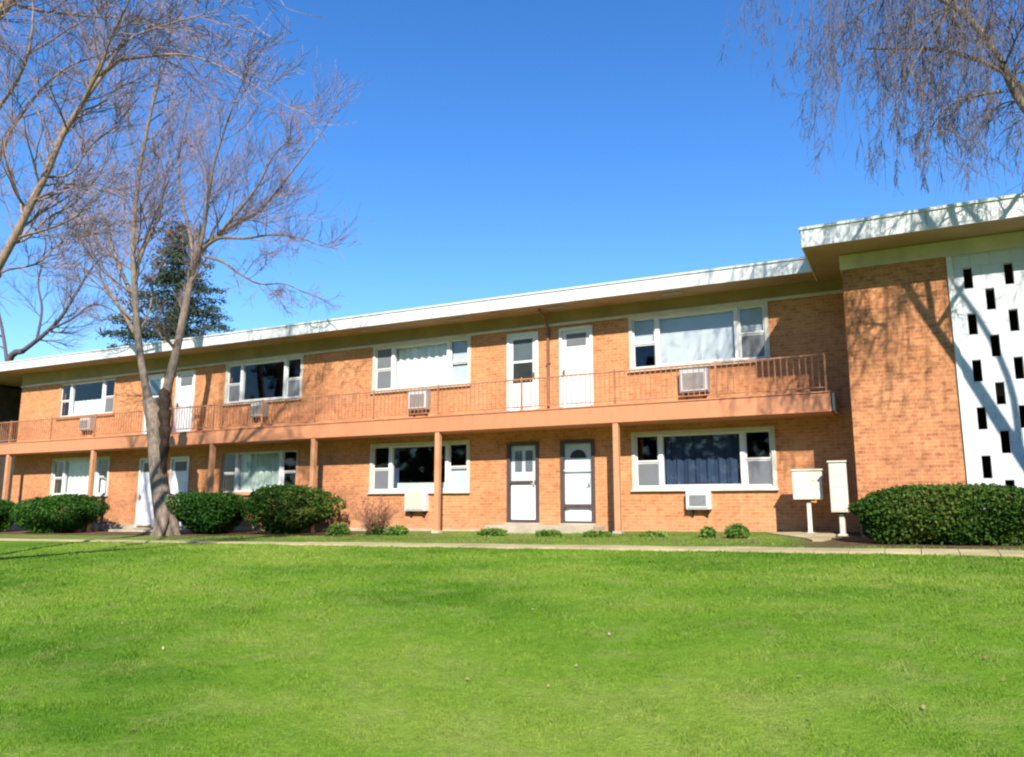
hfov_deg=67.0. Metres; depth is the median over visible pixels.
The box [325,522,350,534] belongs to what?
border plant
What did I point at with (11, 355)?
bare tree
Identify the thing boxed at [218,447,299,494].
window
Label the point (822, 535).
path
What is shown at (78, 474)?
window
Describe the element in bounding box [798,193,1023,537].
stair block
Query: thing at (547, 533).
border plant
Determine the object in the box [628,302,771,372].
window
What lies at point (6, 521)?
shrub
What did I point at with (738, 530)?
border plant
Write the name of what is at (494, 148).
sky
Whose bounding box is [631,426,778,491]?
window
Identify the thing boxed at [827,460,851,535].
mailbox
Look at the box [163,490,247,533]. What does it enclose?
shrub
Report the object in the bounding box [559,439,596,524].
door
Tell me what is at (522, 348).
door
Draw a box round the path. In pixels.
[766,531,835,540]
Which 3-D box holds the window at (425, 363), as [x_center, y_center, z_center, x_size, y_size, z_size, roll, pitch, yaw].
[-2.675,-0.376,22.826,3.510,1.468,0.275,-5,-11,27]
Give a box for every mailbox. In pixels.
[790,469,823,532]
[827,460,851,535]
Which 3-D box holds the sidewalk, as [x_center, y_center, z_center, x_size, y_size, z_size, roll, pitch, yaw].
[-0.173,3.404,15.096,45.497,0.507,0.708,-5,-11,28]
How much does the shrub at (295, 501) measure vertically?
1.607 m
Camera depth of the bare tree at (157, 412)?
24.62 m
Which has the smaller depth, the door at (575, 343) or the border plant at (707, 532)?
the border plant at (707, 532)
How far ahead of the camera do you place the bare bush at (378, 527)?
20.54 m
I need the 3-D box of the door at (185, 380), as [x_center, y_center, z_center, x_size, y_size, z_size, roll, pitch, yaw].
[-11.498,0.875,27.194,1.020,2.300,0.220,-5,-11,27]
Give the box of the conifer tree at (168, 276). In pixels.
[95,216,235,347]
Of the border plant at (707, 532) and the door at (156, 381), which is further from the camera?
the door at (156, 381)
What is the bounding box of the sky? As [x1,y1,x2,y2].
[0,0,1023,361]
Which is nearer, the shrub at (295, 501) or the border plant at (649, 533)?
the border plant at (649, 533)
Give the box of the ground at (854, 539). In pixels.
[0,530,1023,756]
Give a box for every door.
[132,458,153,528]
[142,374,164,433]
[169,456,190,529]
[172,370,195,431]
[504,441,539,524]
[507,331,538,410]
[559,325,593,407]
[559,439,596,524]
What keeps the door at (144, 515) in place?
in the apartment building
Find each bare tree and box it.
[0,0,337,315]
[0,176,148,361]
[6,0,373,535]
[717,0,1023,204]
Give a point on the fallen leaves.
(922, 706)
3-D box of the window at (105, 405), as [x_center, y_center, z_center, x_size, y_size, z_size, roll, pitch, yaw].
[-16.320,0.779,29.785,3.490,1.468,0.275,-5,-11,27]
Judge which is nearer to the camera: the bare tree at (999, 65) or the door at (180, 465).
the bare tree at (999, 65)
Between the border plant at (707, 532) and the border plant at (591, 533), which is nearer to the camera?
the border plant at (707, 532)
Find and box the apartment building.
[0,256,860,533]
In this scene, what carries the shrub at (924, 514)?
on the ground at (854, 539)
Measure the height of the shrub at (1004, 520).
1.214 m
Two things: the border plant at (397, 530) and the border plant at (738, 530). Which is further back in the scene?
the border plant at (397, 530)
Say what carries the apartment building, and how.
on the ground at (854, 539)
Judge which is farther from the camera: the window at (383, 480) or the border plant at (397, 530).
the window at (383, 480)
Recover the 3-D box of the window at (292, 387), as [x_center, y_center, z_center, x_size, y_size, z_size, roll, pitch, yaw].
[-8.234,0.086,25.611,3.500,1.468,0.185,-5,-11,27]
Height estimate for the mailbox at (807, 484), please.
1.574 m
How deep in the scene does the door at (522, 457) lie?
20.71 m
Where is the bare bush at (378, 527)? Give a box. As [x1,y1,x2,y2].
[342,491,402,534]
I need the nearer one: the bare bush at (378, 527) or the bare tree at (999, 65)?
the bare tree at (999, 65)
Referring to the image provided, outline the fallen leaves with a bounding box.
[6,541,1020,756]
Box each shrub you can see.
[0,498,17,531]
[9,493,110,533]
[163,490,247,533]
[241,483,346,533]
[846,482,1023,545]
[978,500,1023,544]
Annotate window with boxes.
[49,456,110,496]
[55,377,117,419]
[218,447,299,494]
[223,355,303,405]
[368,440,469,493]
[371,336,470,393]
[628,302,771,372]
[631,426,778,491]
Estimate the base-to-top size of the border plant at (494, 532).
0.318 m
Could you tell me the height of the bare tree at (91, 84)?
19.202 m
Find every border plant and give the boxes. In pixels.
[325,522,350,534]
[383,524,409,535]
[475,527,507,536]
[535,529,561,536]
[582,529,612,536]
[638,530,670,537]
[698,526,716,538]
[723,521,750,538]
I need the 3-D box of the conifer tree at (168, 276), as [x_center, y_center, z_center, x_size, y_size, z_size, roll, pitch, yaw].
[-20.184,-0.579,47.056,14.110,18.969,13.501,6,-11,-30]
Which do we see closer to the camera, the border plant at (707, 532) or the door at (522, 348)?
the border plant at (707, 532)
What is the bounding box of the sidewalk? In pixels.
[0,538,1023,556]
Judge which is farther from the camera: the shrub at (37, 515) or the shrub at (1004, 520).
the shrub at (37, 515)

